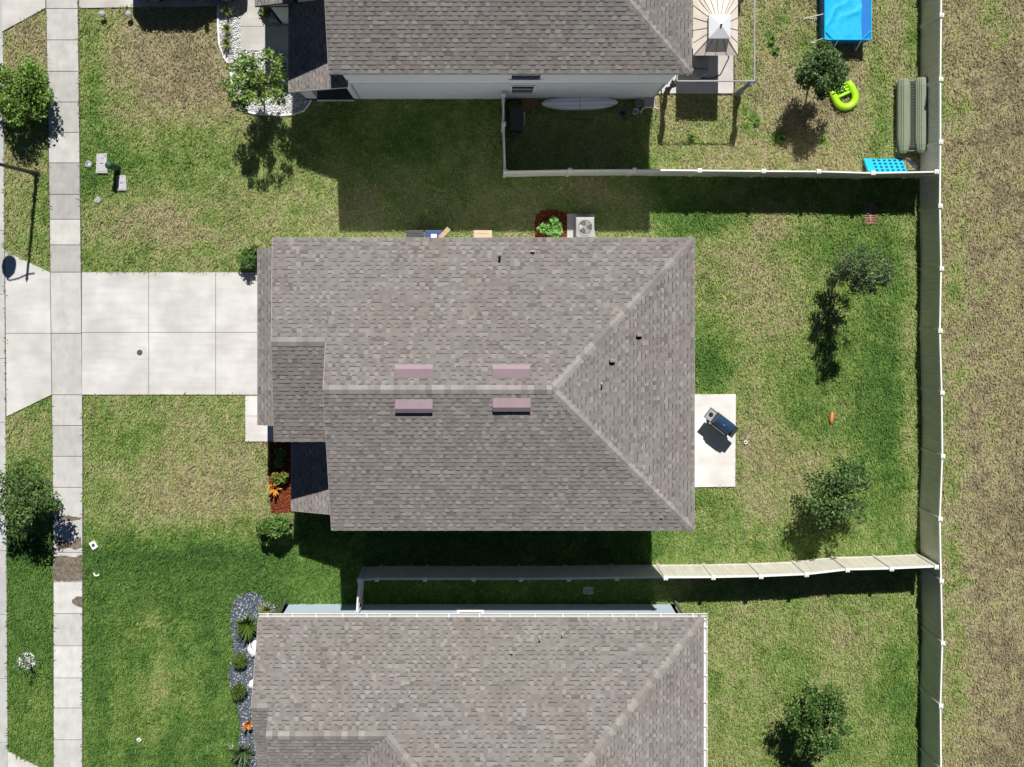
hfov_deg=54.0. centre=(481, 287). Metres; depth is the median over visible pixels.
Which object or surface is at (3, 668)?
curb
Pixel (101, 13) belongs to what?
path light
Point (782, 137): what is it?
weed
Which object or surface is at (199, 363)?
driveway
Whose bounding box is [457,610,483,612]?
window
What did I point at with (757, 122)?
weed
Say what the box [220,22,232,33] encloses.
grass clump
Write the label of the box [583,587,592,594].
stepping stone
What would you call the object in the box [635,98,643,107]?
bucket
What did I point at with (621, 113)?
bucket
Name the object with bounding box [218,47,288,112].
ornamental tree
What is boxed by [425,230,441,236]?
wheeled bin
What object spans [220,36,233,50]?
grass clump
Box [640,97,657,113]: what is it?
beach chair
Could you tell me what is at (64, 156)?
sidewalk
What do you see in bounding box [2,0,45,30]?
neighbour apron
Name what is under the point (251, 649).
boulder
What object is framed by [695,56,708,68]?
patio chair
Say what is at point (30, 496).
street tree
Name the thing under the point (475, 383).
two storey house
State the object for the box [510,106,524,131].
storage bench
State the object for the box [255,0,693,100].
two storey house
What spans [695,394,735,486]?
patio
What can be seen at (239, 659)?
topiary ball
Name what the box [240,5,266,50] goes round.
neighbour walk
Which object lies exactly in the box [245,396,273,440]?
front walk
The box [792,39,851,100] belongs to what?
yard tree
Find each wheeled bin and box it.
[406,230,423,236]
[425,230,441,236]
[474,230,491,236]
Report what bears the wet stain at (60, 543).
on the sidewalk at (64, 156)
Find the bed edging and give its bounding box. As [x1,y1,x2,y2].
[217,5,311,116]
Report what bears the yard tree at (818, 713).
on the ground at (709, 332)
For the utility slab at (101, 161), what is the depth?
40.90 m
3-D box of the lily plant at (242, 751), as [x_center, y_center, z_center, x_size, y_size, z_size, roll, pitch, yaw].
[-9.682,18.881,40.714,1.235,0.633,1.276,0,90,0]
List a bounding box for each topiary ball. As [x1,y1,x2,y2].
[230,683,247,700]
[231,652,247,668]
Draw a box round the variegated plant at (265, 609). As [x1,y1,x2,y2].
[257,602,274,613]
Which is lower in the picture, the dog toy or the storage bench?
the dog toy
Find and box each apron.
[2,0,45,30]
[5,252,51,415]
[8,751,37,766]
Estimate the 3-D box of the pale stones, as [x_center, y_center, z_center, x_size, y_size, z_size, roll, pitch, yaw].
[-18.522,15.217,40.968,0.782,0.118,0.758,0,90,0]
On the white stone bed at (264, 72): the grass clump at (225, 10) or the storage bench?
the grass clump at (225, 10)
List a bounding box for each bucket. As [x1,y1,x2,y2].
[619,109,626,116]
[633,108,638,114]
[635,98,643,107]
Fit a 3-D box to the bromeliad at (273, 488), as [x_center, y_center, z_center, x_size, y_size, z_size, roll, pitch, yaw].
[-8.376,8.148,40.720,0.584,0.621,0.559,22,90,0]
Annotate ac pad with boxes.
[567,214,594,236]
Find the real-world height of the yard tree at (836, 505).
3.109 m
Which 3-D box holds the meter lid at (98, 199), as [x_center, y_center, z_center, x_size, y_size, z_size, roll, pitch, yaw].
[-15.643,-3.578,40.989,0.280,0.122,0.276,0,90,0]
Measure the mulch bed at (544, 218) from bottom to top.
0.112 m
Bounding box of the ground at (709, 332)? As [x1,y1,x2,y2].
[3,0,1023,766]
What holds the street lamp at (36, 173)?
on the ground at (709, 332)
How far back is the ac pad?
40.92 m
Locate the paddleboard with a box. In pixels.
[541,97,618,110]
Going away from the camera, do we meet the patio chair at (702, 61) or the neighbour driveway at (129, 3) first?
the patio chair at (702, 61)
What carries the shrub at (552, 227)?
on the mulch bed at (544, 218)
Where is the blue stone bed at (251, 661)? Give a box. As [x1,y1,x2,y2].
[229,592,276,766]
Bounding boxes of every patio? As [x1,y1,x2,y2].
[658,38,734,93]
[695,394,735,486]
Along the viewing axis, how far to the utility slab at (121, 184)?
40.90 m
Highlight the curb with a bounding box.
[0,0,7,766]
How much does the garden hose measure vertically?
0.044 m
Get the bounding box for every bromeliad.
[241,721,252,730]
[266,482,281,495]
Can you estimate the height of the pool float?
0.288 m
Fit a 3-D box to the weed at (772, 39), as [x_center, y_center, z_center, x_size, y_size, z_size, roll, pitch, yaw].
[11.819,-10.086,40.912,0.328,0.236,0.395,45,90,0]
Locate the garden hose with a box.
[700,56,728,78]
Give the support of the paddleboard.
on the ground at (709, 332)
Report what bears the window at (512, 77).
in the two storey house at (345, 50)
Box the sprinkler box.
[89,540,97,549]
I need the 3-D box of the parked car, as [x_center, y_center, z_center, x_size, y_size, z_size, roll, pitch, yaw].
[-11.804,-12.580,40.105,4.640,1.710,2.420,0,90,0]
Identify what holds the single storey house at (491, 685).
on the ground at (709, 332)
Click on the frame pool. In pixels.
(845, 21)
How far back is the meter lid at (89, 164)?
40.92 m
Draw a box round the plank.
[569,119,593,120]
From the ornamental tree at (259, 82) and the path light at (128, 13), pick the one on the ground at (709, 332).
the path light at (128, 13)
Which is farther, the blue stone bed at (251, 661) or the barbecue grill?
the blue stone bed at (251, 661)
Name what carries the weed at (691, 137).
on the ground at (709, 332)
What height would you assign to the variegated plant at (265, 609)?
0.576 m
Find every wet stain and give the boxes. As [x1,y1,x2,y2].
[53,515,80,520]
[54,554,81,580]
[55,537,80,549]
[72,596,81,607]
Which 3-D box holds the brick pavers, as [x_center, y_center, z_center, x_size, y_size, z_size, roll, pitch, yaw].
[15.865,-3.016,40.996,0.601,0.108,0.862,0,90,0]
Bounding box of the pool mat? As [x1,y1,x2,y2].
[863,158,906,171]
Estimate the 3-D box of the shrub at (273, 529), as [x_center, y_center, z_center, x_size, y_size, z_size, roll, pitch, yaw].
[-8.355,9.591,40.183,1.647,1.708,1.152,-38,90,0]
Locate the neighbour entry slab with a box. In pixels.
[267,26,287,50]
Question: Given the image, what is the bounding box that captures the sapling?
[13,653,35,670]
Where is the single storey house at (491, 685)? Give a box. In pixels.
[251,599,707,766]
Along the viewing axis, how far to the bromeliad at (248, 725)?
40.63 m
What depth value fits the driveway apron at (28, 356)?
40.95 m
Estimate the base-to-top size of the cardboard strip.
0.186 m
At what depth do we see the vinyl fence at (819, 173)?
39.83 m
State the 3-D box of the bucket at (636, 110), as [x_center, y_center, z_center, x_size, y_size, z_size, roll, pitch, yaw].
[6.268,-7.163,40.850,0.268,0.300,0.252,0,90,0]
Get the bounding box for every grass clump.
[219,4,231,15]
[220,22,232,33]
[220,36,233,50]
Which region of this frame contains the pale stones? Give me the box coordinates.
[17,652,35,669]
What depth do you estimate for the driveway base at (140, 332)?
40.98 m
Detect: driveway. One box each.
[79,0,254,7]
[82,272,256,394]
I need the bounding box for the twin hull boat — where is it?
[896,77,927,152]
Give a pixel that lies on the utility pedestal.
(112, 166)
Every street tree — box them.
[0,52,54,127]
[0,455,63,538]
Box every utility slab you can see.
[96,153,107,172]
[116,175,126,190]
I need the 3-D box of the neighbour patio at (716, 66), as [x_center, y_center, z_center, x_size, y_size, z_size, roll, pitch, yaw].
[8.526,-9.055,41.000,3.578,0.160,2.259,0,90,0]
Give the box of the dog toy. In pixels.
[830,412,833,422]
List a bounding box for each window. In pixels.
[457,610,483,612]
[508,75,542,79]
[509,85,535,94]
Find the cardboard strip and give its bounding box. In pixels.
[439,227,449,236]
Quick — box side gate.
[356,581,363,612]
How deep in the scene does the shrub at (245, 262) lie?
40.36 m
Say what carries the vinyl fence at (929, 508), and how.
on the ground at (709, 332)
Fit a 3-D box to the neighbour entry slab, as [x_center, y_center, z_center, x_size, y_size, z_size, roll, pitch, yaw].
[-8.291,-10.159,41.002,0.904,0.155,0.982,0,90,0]
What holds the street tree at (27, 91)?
on the ground at (709, 332)
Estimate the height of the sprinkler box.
0.097 m
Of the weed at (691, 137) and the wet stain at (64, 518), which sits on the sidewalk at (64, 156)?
the wet stain at (64, 518)
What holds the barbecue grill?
on the patio at (714, 457)
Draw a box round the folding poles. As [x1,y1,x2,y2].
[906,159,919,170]
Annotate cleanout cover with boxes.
[133,346,145,358]
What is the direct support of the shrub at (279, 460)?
on the mulch bed at (285, 484)
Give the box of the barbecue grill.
[704,407,738,437]
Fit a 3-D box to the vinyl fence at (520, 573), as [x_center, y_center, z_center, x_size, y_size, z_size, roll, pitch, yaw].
[6.489,11.240,40.093,22.677,2.015,0.389,-1,90,0]
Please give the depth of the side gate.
39.80 m
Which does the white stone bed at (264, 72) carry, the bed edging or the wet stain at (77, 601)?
the bed edging
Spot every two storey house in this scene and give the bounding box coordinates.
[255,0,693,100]
[257,235,696,532]
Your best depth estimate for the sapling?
39.89 m
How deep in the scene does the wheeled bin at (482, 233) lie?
39.95 m
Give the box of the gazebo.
[664,0,755,96]
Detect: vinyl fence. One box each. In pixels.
[357,553,938,582]
[501,93,938,179]
[918,0,944,766]
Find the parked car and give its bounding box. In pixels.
[147,0,233,1]
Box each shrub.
[236,244,258,269]
[254,513,293,545]
[257,7,272,17]
[271,470,289,484]
[274,447,287,467]
[537,216,562,236]
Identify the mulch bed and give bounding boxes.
[269,441,295,512]
[534,210,566,236]
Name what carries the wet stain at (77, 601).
on the sidewalk at (64, 156)
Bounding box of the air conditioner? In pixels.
[575,217,593,236]
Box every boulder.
[247,640,255,656]
[248,680,252,688]
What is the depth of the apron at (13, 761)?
40.95 m
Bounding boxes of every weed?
[688,134,695,141]
[754,117,760,125]
[769,34,775,43]
[774,46,779,54]
[777,133,786,142]
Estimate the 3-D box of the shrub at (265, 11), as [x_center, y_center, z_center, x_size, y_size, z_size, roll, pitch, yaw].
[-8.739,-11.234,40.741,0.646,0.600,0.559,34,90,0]
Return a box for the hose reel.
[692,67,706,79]
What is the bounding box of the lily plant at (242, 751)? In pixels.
[228,741,254,766]
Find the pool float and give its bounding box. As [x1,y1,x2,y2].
[829,80,858,110]
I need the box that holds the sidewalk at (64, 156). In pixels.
[46,0,81,766]
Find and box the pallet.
[522,98,539,106]
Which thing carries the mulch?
on the ground at (709, 332)
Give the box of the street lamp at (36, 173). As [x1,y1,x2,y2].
[0,163,40,177]
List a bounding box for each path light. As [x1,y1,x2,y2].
[99,10,104,16]
[125,10,131,16]
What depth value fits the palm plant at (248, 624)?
40.45 m
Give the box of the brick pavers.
[863,203,877,223]
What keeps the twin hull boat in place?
on the ground at (709, 332)
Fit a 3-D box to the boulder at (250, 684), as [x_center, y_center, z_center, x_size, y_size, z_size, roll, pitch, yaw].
[-9.296,16.134,40.940,0.402,0.252,0.362,0,90,0]
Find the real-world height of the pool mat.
0.585 m
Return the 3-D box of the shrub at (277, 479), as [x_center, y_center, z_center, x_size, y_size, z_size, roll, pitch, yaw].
[-8.105,7.633,40.638,0.818,0.799,0.617,0,90,0]
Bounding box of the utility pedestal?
[105,161,120,171]
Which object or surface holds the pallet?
on the ground at (709, 332)
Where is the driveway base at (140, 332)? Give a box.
[6,332,256,333]
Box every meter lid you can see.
[85,161,92,167]
[94,197,100,203]
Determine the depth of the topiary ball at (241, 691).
40.61 m
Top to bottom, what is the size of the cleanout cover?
0.034 m
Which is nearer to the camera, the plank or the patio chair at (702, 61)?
the patio chair at (702, 61)
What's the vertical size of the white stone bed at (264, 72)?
0.114 m
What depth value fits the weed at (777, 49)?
40.86 m
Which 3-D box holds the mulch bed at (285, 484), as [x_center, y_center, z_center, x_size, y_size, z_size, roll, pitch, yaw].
[-8.122,7.730,41.044,1.097,0.112,2.925,0,90,0]
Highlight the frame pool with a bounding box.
[803,0,871,50]
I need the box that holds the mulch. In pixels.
[268,210,566,513]
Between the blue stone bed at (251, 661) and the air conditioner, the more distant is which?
the blue stone bed at (251, 661)
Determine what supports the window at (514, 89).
in the two storey house at (345, 50)
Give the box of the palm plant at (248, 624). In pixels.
[232,611,257,642]
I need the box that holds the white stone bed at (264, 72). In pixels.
[219,6,308,113]
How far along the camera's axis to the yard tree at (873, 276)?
37.49 m
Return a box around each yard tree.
[781,681,854,758]
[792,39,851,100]
[799,456,871,532]
[823,243,896,295]
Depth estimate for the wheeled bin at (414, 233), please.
39.95 m
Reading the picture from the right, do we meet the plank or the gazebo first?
the gazebo

